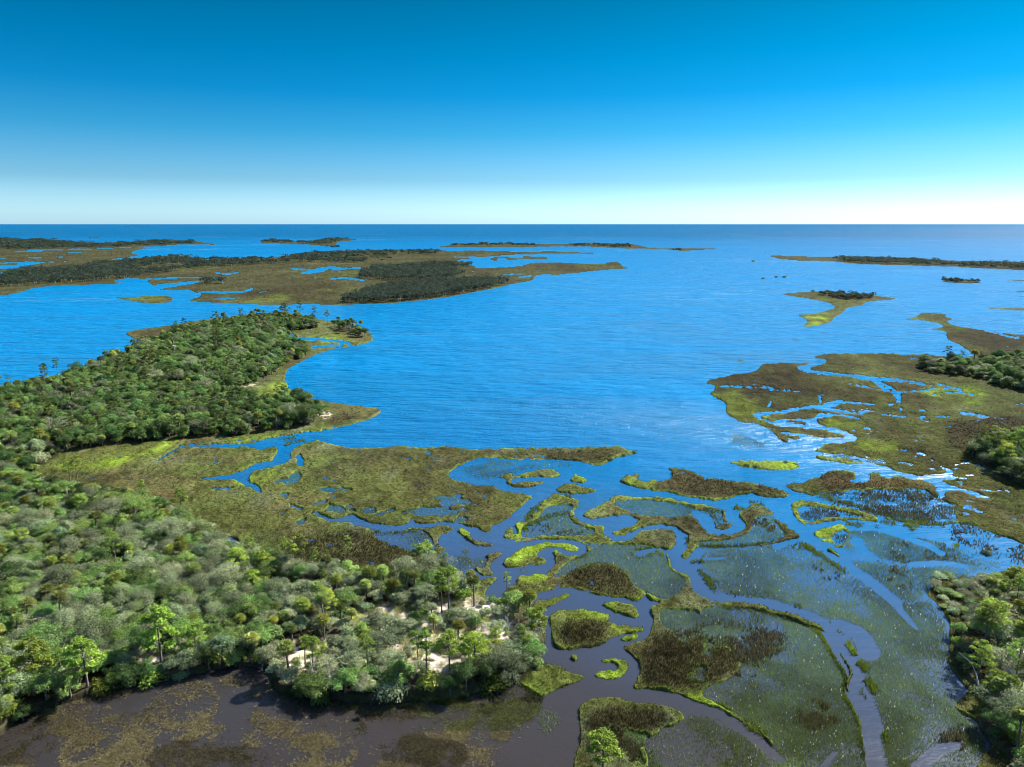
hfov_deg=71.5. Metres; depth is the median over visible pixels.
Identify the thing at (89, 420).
pine tree
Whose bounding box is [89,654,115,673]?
oak tree
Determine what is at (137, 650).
scrub oak
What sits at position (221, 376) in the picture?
pine tree
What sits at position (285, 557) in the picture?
scrub oak
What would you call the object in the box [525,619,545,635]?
shrub
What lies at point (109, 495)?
palm tree
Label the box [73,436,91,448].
oak tree
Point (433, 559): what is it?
oak tree
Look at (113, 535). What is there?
pine tree
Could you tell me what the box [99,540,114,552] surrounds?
evergreen tree
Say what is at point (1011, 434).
evergreen tree
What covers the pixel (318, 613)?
scrub oak
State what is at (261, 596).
evergreen tree
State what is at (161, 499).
evergreen tree
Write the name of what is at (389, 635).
scrub oak
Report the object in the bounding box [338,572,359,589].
scrub oak
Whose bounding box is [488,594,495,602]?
shrub
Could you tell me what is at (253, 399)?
evergreen tree
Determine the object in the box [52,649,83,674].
oak tree
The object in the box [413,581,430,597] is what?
oak tree
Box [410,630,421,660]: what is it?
pine tree
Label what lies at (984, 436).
oak tree
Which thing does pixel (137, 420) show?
evergreen tree
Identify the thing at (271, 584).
oak tree
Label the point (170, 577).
oak tree
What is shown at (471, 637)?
pine tree
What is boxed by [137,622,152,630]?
scrub oak
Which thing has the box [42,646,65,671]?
oak tree
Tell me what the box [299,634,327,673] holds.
pine tree
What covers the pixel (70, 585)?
shrub
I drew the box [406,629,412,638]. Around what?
shrub
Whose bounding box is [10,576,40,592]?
oak tree
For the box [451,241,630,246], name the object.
woods
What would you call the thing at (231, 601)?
evergreen tree
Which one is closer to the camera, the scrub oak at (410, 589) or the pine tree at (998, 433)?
the scrub oak at (410, 589)
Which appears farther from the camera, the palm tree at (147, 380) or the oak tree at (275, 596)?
the palm tree at (147, 380)
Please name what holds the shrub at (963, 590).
on the land at (1006, 744)
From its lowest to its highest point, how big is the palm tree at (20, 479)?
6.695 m
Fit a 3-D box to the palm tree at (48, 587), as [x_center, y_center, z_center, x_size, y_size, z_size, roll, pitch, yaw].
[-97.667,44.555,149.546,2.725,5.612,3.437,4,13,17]
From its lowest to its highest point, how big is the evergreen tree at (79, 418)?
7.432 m
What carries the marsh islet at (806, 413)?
on the water
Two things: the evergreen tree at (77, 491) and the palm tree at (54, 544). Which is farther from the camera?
the evergreen tree at (77, 491)
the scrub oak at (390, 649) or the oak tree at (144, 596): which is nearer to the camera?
the scrub oak at (390, 649)
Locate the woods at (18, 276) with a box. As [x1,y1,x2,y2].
[0,248,441,285]
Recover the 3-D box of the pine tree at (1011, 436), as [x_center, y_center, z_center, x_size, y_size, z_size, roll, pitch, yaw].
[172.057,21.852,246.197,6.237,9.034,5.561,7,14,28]
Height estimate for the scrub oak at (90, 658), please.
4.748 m
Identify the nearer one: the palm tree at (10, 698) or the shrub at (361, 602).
the palm tree at (10, 698)
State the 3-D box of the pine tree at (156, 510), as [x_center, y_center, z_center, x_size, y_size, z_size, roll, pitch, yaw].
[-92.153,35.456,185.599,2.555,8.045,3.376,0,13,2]
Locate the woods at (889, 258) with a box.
[832,255,1023,267]
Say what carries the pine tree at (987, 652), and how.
on the land at (1006, 744)
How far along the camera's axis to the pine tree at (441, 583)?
145.04 m
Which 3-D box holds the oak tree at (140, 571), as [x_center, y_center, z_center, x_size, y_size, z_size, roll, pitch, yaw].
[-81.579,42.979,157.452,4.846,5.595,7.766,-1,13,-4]
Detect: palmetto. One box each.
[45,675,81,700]
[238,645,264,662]
[364,654,377,664]
[372,599,384,606]
[393,610,405,617]
[412,652,428,659]
[415,613,428,621]
[428,624,440,636]
[429,636,438,643]
[453,652,463,660]
[479,614,489,624]
[512,611,526,624]
[959,662,970,671]
[963,635,989,647]
[983,718,1004,723]
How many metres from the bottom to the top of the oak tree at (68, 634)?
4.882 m
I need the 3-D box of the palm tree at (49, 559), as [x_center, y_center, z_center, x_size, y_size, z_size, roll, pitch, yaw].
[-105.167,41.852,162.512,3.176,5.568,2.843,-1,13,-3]
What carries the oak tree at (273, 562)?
on the land at (244, 499)
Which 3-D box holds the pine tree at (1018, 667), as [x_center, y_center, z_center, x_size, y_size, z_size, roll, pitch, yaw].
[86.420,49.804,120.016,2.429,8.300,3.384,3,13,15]
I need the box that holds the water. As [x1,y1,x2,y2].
[0,224,1023,766]
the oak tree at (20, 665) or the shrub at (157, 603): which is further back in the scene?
the shrub at (157, 603)
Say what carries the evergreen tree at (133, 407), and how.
on the land at (244, 499)
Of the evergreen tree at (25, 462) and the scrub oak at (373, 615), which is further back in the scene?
the evergreen tree at (25, 462)
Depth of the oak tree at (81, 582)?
152.56 m
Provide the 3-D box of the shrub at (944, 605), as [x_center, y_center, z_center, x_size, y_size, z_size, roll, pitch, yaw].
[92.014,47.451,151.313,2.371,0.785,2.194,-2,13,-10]
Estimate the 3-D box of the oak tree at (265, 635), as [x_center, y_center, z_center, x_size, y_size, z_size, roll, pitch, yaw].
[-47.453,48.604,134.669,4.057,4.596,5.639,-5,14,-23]
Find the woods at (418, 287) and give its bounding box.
[340,272,509,302]
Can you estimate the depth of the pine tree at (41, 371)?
335.06 m
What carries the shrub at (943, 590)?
on the land at (1006, 744)
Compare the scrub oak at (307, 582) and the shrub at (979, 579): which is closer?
the scrub oak at (307, 582)
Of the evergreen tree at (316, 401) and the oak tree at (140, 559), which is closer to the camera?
the oak tree at (140, 559)
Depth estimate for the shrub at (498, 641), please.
134.42 m
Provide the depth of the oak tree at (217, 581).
153.60 m
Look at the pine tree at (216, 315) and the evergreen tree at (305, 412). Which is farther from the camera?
the pine tree at (216, 315)
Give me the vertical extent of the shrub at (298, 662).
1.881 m
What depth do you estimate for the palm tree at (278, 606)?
144.82 m
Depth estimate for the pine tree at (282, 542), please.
165.60 m
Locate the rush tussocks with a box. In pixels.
[532,486,1023,760]
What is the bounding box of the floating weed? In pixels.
[0,666,542,766]
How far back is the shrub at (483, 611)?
145.34 m
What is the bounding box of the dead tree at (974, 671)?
[959,652,978,685]
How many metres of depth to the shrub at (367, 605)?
147.59 m
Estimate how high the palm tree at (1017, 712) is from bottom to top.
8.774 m
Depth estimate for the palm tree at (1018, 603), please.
145.10 m
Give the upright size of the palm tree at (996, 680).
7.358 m
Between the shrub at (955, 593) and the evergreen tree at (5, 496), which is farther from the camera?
the evergreen tree at (5, 496)
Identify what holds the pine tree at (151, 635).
on the land at (244, 499)
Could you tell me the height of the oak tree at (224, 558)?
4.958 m
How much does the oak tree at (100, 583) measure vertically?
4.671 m
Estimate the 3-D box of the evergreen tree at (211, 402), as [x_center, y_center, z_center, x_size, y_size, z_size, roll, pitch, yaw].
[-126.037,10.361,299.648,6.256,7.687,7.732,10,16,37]
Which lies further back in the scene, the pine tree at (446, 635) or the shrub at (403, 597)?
the shrub at (403, 597)
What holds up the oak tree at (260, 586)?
on the land at (244, 499)
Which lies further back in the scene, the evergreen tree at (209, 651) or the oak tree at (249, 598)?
the oak tree at (249, 598)
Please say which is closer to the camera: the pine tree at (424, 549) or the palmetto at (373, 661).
the palmetto at (373, 661)
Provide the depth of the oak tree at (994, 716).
112.89 m
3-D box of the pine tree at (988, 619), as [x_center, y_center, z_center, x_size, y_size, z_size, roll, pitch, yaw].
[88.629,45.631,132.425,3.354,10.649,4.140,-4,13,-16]
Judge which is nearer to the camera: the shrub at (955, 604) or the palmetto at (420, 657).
the palmetto at (420, 657)
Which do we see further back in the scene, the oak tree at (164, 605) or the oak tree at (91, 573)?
the oak tree at (91, 573)
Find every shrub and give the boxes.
[0,574,19,582]
[0,697,25,717]
[6,688,26,699]
[38,590,55,602]
[38,669,66,694]
[54,662,91,682]
[60,583,84,595]
[87,676,120,696]
[133,660,166,690]
[143,598,161,606]
[147,642,162,653]
[153,631,171,642]
[155,645,165,653]
[159,658,175,670]
[164,643,181,654]
[169,594,197,604]
[172,671,187,680]
[198,616,222,633]
[204,644,232,663]
[248,569,272,583]
[252,650,268,661]
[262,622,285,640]
[279,615,296,625]
[285,595,307,609]
[291,659,301,668]
[293,667,312,679]
[310,688,330,706]
[327,579,338,590]
[327,656,341,663]
[331,604,351,618]
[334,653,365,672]
[349,621,372,638]
[354,601,364,608]
[359,602,373,611]
[362,679,378,691]
[365,662,380,680]
[372,582,391,595]
[372,677,411,704]
[373,575,382,580]
[388,588,405,604]
[394,630,408,637]
[396,592,412,606]
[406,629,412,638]
[409,611,422,620]
[412,584,439,602]
[415,603,426,610]
[415,667,440,692]
[418,606,429,614]
[440,621,451,629]
[442,611,457,622]
[445,666,471,683]
[454,569,466,581]
[455,588,472,599]
[458,581,477,593]
[466,616,482,628]
[475,653,500,675]
[478,607,492,614]
[478,669,510,695]
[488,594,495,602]
[492,639,507,647]
[495,596,509,606]
[498,602,517,614]
[505,605,518,612]
[506,631,516,638]
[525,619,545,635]
[530,656,543,666]
[928,577,941,589]
[932,571,948,579]
[934,587,952,594]
[937,594,948,599]
[939,603,948,608]
[940,570,955,578]
[945,600,961,608]
[946,606,959,614]
[950,622,967,632]
[950,636,966,646]
[951,591,964,597]
[952,579,967,587]
[955,652,973,664]
[956,587,975,597]
[956,641,972,652]
[958,606,971,613]
[960,578,978,587]
[962,596,976,604]
[967,583,985,592]
[972,576,987,583]
[975,572,991,581]
[979,679,988,687]
[980,549,993,555]
[981,590,1009,604]
[983,665,995,674]
[987,630,1009,645]
[989,726,1004,737]
[992,641,1009,652]
[1002,635,1019,649]
[1006,729,1023,744]
[1011,744,1023,758]
[1011,756,1023,766]
[1016,606,1023,618]
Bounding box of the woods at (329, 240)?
[261,237,348,243]
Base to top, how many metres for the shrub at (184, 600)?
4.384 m
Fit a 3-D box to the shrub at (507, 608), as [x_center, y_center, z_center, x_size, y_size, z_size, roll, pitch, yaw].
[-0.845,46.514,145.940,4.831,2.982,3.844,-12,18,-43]
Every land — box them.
[0,237,1023,692]
[0,239,714,304]
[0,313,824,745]
[583,495,799,558]
[707,313,1023,543]
[928,569,1023,766]
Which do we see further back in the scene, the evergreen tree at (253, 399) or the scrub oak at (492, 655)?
the evergreen tree at (253, 399)
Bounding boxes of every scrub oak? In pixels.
[18,609,54,628]
[22,604,39,614]
[41,598,62,608]
[77,648,105,672]
[109,609,132,628]
[112,605,127,614]
[124,540,148,553]
[129,645,143,658]
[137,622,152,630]
[171,632,189,651]
[182,543,196,550]
[192,632,207,645]
[235,635,260,651]
[254,609,279,623]
[254,639,284,661]
[265,658,285,674]
[270,597,284,610]
[276,553,300,566]
[277,664,302,684]
[278,557,294,569]
[279,593,298,609]
[282,579,310,597]
[283,607,299,619]
[299,580,324,593]
[300,600,328,618]
[306,591,322,600]
[307,653,337,675]
[309,604,332,616]
[309,615,331,634]
[313,579,331,592]
[318,664,340,680]
[324,616,338,630]
[325,566,347,586]
[325,634,343,649]
[325,646,345,658]
[326,570,344,581]
[333,587,352,597]
[334,616,352,629]
[337,648,359,660]
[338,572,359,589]
[338,625,359,637]
[341,635,356,647]
[344,638,369,653]
[346,654,366,668]
[349,584,362,594]
[349,594,365,605]
[350,671,375,692]
[352,571,373,585]
[352,647,375,660]
[353,617,373,629]
[359,630,382,649]
[360,577,383,596]
[364,608,388,625]
[367,588,386,600]
[367,646,383,659]
[369,626,407,648]
[371,619,387,630]
[374,650,406,670]
[374,664,391,680]
[378,614,399,628]
[378,647,397,656]
[391,618,416,632]
[400,590,416,604]
[401,670,416,678]
[402,576,422,586]
[403,644,415,657]
[405,587,415,597]
[410,597,428,609]
[411,659,430,675]
[412,584,438,599]
[417,579,435,585]
[425,602,437,611]
[426,615,443,627]
[435,576,458,597]
[443,607,471,621]
[449,570,463,579]
[453,578,467,591]
[461,607,477,619]
[477,644,503,668]
[484,619,506,631]
[486,605,503,616]
[513,623,528,635]
[516,626,540,642]
[961,610,977,628]
[984,645,1019,669]
[985,670,993,682]
[1009,591,1023,599]
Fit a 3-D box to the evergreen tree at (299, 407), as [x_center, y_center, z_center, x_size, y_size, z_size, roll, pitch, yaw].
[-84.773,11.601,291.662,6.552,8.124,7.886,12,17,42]
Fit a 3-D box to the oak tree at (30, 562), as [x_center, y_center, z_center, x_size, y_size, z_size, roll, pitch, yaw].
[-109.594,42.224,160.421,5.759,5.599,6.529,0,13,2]
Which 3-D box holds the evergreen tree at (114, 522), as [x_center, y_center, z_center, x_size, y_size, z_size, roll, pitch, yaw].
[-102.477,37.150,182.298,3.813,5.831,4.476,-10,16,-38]
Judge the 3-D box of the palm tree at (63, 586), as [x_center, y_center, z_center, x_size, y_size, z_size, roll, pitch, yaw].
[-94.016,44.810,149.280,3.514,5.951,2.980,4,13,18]
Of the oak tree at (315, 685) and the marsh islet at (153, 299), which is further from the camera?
the marsh islet at (153, 299)
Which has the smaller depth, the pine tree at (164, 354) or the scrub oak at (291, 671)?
the scrub oak at (291, 671)
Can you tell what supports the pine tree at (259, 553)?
on the land at (244, 499)
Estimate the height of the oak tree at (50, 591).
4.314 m
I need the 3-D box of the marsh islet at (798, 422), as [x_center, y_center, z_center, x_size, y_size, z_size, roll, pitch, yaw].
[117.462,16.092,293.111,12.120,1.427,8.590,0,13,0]
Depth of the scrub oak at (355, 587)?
152.18 m
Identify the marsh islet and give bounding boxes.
[116,296,172,302]
[458,526,492,546]
[475,552,501,575]
[500,468,560,487]
[503,542,578,567]
[549,608,643,649]
[556,483,595,493]
[570,474,587,482]
[571,654,576,660]
[574,696,684,766]
[595,658,628,679]
[603,601,638,617]
[620,467,788,500]
[731,459,798,469]
[761,408,822,421]
[784,291,894,326]
[786,420,806,424]
[791,499,877,524]
[814,524,849,547]
[816,455,863,463]
[827,547,838,556]
[943,280,979,283]
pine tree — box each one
[0,469,7,477]
[0,652,16,694]
[7,634,58,679]
[14,527,28,539]
[22,423,33,434]
[31,473,41,495]
[38,364,47,393]
[42,498,56,511]
[43,402,53,421]
[49,646,64,685]
[52,357,58,374]
[61,413,76,442]
[61,461,74,480]
[61,635,106,687]
[69,455,81,481]
[73,493,88,506]
[80,377,89,387]
[82,415,95,425]
[105,400,115,409]
[105,528,119,557]
[106,576,115,587]
[114,355,127,375]
[134,479,144,489]
[137,604,179,662]
[138,368,150,377]
[140,348,156,367]
[146,345,155,359]
[153,504,163,516]
[156,349,167,359]
[164,363,174,378]
[170,487,188,505]
[174,535,188,551]
[177,618,208,657]
[210,330,221,345]
[211,311,220,320]
[217,337,224,352]
[218,369,227,389]
[223,546,248,567]
[225,347,233,361]
[227,386,247,400]
[244,536,254,543]
[245,569,259,585]
[253,549,270,566]
[258,310,266,317]
[278,306,287,322]
[278,384,288,394]
[279,302,288,311]
[279,536,289,553]
[287,536,298,560]
[294,532,307,561]
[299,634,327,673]
[310,546,317,559]
[319,586,338,614]
[342,535,351,558]
[357,630,375,665]
[410,543,420,561]
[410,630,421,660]
[416,539,434,569]
[416,627,434,672]
[431,565,459,608]
[431,628,462,674]
[434,567,448,612]
[438,552,447,558]
[457,631,491,673]
[457,632,480,656]
[488,625,500,645]
[503,572,511,591]
[517,624,531,658]
[528,605,547,636]
[585,726,624,766]
[967,597,1015,641]
[969,639,997,675]
[977,602,1001,643]
[981,425,988,435]
[982,668,1011,696]
[985,425,1010,447]
[990,673,1023,710]
[994,440,1018,459]
[1000,576,1016,602]
[1002,434,1017,444]
[1003,565,1023,588]
[1005,638,1023,674]
[1008,425,1023,447]
[1011,617,1023,652]
[1013,575,1023,598]
[1014,656,1023,696]
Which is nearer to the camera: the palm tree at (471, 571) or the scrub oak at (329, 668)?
the scrub oak at (329, 668)
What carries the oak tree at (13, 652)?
on the land at (244, 499)
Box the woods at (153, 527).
[0,319,1023,656]
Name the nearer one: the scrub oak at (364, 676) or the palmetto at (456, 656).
the scrub oak at (364, 676)
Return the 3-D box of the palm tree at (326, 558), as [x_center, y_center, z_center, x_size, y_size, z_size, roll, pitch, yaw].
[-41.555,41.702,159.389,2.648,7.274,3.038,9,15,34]
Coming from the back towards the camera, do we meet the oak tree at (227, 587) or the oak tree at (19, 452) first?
the oak tree at (19, 452)
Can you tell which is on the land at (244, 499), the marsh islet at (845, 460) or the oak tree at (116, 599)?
the oak tree at (116, 599)
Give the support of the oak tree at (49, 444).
on the land at (244, 499)
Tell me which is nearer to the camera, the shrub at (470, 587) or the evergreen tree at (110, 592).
the evergreen tree at (110, 592)
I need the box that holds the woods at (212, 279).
[199,274,225,282]
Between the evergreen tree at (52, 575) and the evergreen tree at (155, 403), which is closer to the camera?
the evergreen tree at (52, 575)
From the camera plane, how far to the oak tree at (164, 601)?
147.08 m
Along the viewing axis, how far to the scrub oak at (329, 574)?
158.05 m
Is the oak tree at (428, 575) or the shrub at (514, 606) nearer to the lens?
the shrub at (514, 606)
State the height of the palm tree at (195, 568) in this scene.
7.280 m
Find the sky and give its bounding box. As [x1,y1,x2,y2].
[0,0,1023,223]
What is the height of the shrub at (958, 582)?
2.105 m
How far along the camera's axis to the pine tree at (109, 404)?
284.63 m
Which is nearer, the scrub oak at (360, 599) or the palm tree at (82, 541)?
the scrub oak at (360, 599)
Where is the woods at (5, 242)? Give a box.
[0,237,197,248]
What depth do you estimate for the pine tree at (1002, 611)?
133.11 m
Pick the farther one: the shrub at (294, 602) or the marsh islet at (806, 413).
the marsh islet at (806, 413)
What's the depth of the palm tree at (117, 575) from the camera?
153.99 m
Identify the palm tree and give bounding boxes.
[0,484,10,492]
[0,544,6,553]
[0,623,6,635]
[0,636,9,655]
[1,694,13,704]
[2,502,9,508]
[2,535,9,540]
[4,430,17,442]
[5,471,14,476]
[6,506,19,514]
[6,605,18,614]
[7,401,20,413]
[9,611,23,627]
[12,475,25,485]
[13,379,21,384]
[17,595,35,625]
[19,495,30,505]
[21,543,35,553]
[24,380,31,391]
[24,484,31,491]
[32,428,45,443]
[38,489,45,496]
[39,583,54,594]
[42,434,50,439]
[44,376,52,382]
[44,555,58,564]
[46,533,56,540]
[48,541,58,547]
[49,590,67,609]
[51,428,62,448]
[55,583,69,590]
[59,541,67,553]
[59,553,75,564]
[61,376,70,386]
[63,380,73,386]
[65,386,75,397]
[66,526,82,539]
[68,569,81,578]
[78,538,88,548]
[87,510,103,529]
[98,434,105,445]
[104,492,115,499]
[104,672,119,689]
[109,572,121,583]
[116,423,124,434]
[122,508,132,519]
[124,542,133,549]
[124,550,133,556]
[126,421,135,429]
[135,410,142,416]
[144,378,151,383]
[149,570,160,580]
[153,622,168,631]
[159,508,169,515]
[163,543,175,554]
[169,399,178,406]
[173,413,184,425]
[173,540,186,551]
[184,614,196,623]
[185,561,201,573]
[194,532,201,542]
[218,399,228,412]
[234,613,246,624]
[241,560,250,568]
[242,601,256,619]
[242,631,260,656]
[245,541,256,548]
[253,411,261,427]
[267,614,277,627]
[271,408,279,427]
[271,602,280,609]
[273,409,282,425]
[275,638,294,668]
[276,610,288,626]
[285,622,297,640]
[295,597,310,621]
[299,639,309,667]
[306,603,317,620]
[309,580,323,593]
[314,592,328,612]
[316,613,329,639]
[317,567,326,577]
[320,554,332,569]
[330,572,341,588]
[336,601,346,618]
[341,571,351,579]
[346,607,356,625]
[356,622,367,631]
[358,578,371,601]
[360,564,376,577]
[376,564,388,579]
[385,577,399,600]
[391,659,405,674]
[399,567,411,589]
[409,569,420,583]
[427,613,438,632]
[452,619,464,639]
[465,569,475,593]
[466,575,481,605]
[522,588,536,617]
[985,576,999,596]
[988,587,1000,597]
[990,675,1011,711]
[993,578,1005,586]
[1004,570,1016,582]
[1010,705,1023,755]
[1013,598,1023,617]
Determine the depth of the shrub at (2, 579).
155.88 m
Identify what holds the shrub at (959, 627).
on the land at (1006, 744)
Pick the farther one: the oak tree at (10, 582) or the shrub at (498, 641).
the oak tree at (10, 582)
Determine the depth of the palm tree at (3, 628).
134.48 m
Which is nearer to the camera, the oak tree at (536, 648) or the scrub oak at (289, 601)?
the oak tree at (536, 648)
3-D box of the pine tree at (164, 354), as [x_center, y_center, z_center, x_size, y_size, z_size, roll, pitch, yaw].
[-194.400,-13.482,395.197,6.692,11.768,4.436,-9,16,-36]
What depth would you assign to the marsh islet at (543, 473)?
229.78 m
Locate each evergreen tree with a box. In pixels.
[0,450,15,461]
[0,492,13,502]
[0,559,25,578]
[0,589,10,597]
[4,476,14,482]
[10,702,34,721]
[17,457,35,470]
[24,553,48,565]
[26,500,44,509]
[30,480,51,494]
[36,544,49,553]
[43,475,57,483]
[43,569,65,584]
[45,396,62,404]
[55,432,74,450]
[55,532,71,552]
[68,426,85,443]
[68,489,82,505]
[68,506,87,518]
[72,413,84,423]
[73,481,95,489]
[77,633,104,650]
[78,400,87,405]
[83,501,93,506]
[90,550,109,563]
[98,586,119,603]
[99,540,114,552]
[102,392,118,401]
[104,517,119,530]
[104,661,142,686]
[118,488,126,493]
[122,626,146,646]
[125,417,143,425]
[129,403,142,411]
[134,656,157,681]
[136,433,146,441]
[138,395,151,401]
[140,583,163,598]
[144,422,160,438]
[148,399,163,408]
[149,583,171,597]
[151,496,167,502]
[153,418,168,428]
[159,555,184,566]
[161,425,174,437]
[170,506,191,518]
[176,424,188,434]
[192,643,217,668]
[197,415,207,420]
[202,624,222,634]
[205,400,219,407]
[209,409,224,417]
[210,587,226,598]
[219,397,236,405]
[222,541,235,550]
[222,599,237,612]
[227,417,240,424]
[228,400,243,407]
[241,401,252,410]
[243,395,261,404]
[251,594,269,607]
[256,405,267,410]
[260,419,271,430]
[270,400,282,407]
[290,677,307,698]
[294,402,311,410]
[295,406,313,423]
[298,391,311,400]
[309,399,320,404]
[310,404,321,410]
[385,570,397,578]
[433,559,452,569]
[439,674,462,696]
[451,655,478,689]
[473,659,495,681]
[503,655,525,678]
[966,443,982,456]
[969,599,984,610]
[984,584,1001,593]
[989,436,999,443]
[999,457,1016,472]
[1003,431,1023,443]
[1004,444,1023,456]
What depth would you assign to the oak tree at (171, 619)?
138.67 m
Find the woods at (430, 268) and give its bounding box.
[358,258,472,279]
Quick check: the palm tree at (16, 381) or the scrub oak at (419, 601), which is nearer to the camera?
the scrub oak at (419, 601)
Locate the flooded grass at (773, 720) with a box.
[275,432,1023,766]
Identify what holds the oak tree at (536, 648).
on the land at (244, 499)
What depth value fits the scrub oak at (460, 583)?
153.16 m
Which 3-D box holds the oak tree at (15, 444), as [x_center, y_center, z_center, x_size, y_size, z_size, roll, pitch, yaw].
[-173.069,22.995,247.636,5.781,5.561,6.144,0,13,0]
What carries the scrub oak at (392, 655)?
on the land at (244, 499)
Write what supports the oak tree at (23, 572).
on the land at (244, 499)
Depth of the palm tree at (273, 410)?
280.12 m
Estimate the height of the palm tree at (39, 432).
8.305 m
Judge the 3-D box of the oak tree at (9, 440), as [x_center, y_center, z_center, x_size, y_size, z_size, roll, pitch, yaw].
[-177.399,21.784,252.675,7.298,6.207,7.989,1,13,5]
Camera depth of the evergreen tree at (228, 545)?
169.72 m
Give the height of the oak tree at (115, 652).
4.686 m
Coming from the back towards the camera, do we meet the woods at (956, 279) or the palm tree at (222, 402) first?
the woods at (956, 279)
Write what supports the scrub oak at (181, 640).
on the land at (244, 499)
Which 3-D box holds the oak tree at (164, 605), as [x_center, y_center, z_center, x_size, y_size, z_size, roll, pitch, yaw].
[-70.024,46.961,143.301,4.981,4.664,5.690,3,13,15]
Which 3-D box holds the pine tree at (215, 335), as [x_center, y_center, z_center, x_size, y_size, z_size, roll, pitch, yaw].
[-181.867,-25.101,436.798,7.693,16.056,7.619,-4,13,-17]
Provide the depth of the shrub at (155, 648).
132.98 m
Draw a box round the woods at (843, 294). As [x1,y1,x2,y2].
[819,289,875,299]
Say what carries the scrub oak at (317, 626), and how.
on the land at (244, 499)
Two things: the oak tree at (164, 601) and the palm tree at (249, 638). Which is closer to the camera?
the palm tree at (249, 638)
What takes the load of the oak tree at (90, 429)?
on the land at (244, 499)
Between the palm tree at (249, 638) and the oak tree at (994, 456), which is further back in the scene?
the oak tree at (994, 456)
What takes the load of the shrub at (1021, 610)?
on the land at (1006, 744)
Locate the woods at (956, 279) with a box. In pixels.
[941,276,979,281]
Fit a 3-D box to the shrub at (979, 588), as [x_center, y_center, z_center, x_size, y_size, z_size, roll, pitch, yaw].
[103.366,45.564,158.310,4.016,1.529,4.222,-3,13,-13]
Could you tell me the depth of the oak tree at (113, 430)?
263.17 m
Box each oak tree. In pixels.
[0,435,19,445]
[0,597,14,612]
[0,615,20,636]
[0,621,37,642]
[0,632,49,662]
[0,644,13,657]
[0,665,18,694]
[0,671,33,698]
[0,691,11,710]
[1,554,50,575]
[1,576,18,588]
[2,549,24,559]
[2,594,23,615]
[3,581,29,596]
[4,659,52,679]
[5,441,24,446]
[10,447,35,458]
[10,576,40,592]
[13,433,32,446]
[15,587,51,600]
[16,424,34,430]
[16,569,43,587]
[16,668,44,695]
[18,550,43,562]
[18,558,39,570]
[19,437,43,445]
[20,563,85,593]
[20,620,68,639]
[21,580,56,594]
[21,665,66,699]
[24,565,40,570]
[25,601,62,624]
[25,640,63,665]
[27,560,58,575]
[27,574,40,584]
[31,619,56,632]
[32,607,90,634]
[38,585,57,596]
[40,615,125,652]
[40,631,64,646]
[41,439,53,449]
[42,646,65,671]
[45,432,56,440]
[45,607,77,622]
[48,588,82,609]
[51,638,68,646]
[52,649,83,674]
[54,601,105,619]
[54,670,81,698]
[63,628,84,648]
[64,586,77,603]
[66,574,97,587]
[69,558,90,565]
[70,585,101,602]
[72,551,91,561]
[72,589,126,608]
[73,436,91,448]
[74,603,109,622]
[76,613,113,629]
[78,433,97,446]
[79,425,97,436]
[80,562,100,574]
[81,565,105,579]
[83,634,113,651]
[85,571,107,585]
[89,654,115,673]
[91,557,116,566]
[91,600,117,610]
[91,610,118,632]
[93,629,113,639]
[94,560,126,579]
[94,576,108,589]
[98,606,120,616]
[102,569,130,583]
[104,621,141,644]
[104,638,144,657]
[105,425,122,435]
[105,643,135,662]
[106,582,139,606]
[108,617,137,632]
[109,593,135,607]
[112,553,137,563]
[112,580,129,587]
[112,651,140,669]
[120,566,136,576]
[121,612,158,625]
[122,574,136,584]
[123,553,166,577]
[123,584,147,600]
[125,586,165,612]
[128,562,156,582]
[128,598,151,612]
[129,575,161,586]
[137,427,146,439]
[140,608,151,612]
[150,602,171,617]
[152,554,168,562]
[152,561,188,583]
[154,570,194,586]
[157,584,172,601]
[158,567,205,584]
[161,589,179,600]
[161,598,171,606]
[163,647,202,675]
[166,583,181,594]
[166,591,214,610]
[167,586,196,602]
[167,603,200,623]
[168,572,223,594]
[169,615,186,623]
[172,614,203,634]
[176,584,196,599]
[180,556,216,580]
[187,609,205,619]
[190,593,217,614]
[191,571,232,590]
[192,600,231,626]
[195,548,235,567]
[195,632,239,659]
[196,591,224,609]
[198,585,219,595]
[198,613,222,632]
[201,632,221,643]
[206,598,226,608]
[207,561,251,591]
[212,561,231,568]
[215,585,253,608]
[215,606,236,623]
[218,625,246,648]
[220,551,243,564]
[220,617,242,628]
[223,583,239,593]
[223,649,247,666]
[225,569,246,582]
[228,597,264,624]
[230,566,247,580]
[233,558,256,575]
[233,580,266,596]
[236,579,249,590]
[240,593,259,601]
[240,618,271,633]
[245,599,261,620]
[249,546,278,563]
[249,579,272,594]
[250,617,272,624]
[252,558,282,576]
[253,625,271,646]
[254,598,276,621]
[256,564,274,574]
[256,576,291,598]
[264,589,286,606]
[280,558,310,572]
[280,567,299,578]
[282,614,309,634]
[289,563,311,578]
[298,669,340,698]
[300,562,327,579]
[310,557,340,575]
[324,667,359,692]
[333,586,360,606]
[340,559,359,572]
[346,664,369,684]
[377,658,415,685]
[383,579,407,593]
[389,555,426,583]
[409,569,438,583]
[410,552,456,573]
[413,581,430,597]
[481,642,537,685]
[500,639,529,658]
[502,589,533,610]
[516,637,547,663]
[522,607,541,621]
[962,601,1022,636]
[969,683,1023,719]
[970,437,992,446]
[971,613,1023,657]
[974,434,990,441]
[981,442,997,453]
[981,707,1008,728]
[987,447,1009,456]
[987,450,1014,465]
[1002,708,1023,737]
[1009,461,1023,473]
[1015,473,1023,483]
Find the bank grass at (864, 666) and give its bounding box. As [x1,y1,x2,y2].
[270,434,979,759]
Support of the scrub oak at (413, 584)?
on the land at (244, 499)
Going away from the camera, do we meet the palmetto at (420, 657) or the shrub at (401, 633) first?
the palmetto at (420, 657)
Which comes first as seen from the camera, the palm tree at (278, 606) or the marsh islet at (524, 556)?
the palm tree at (278, 606)

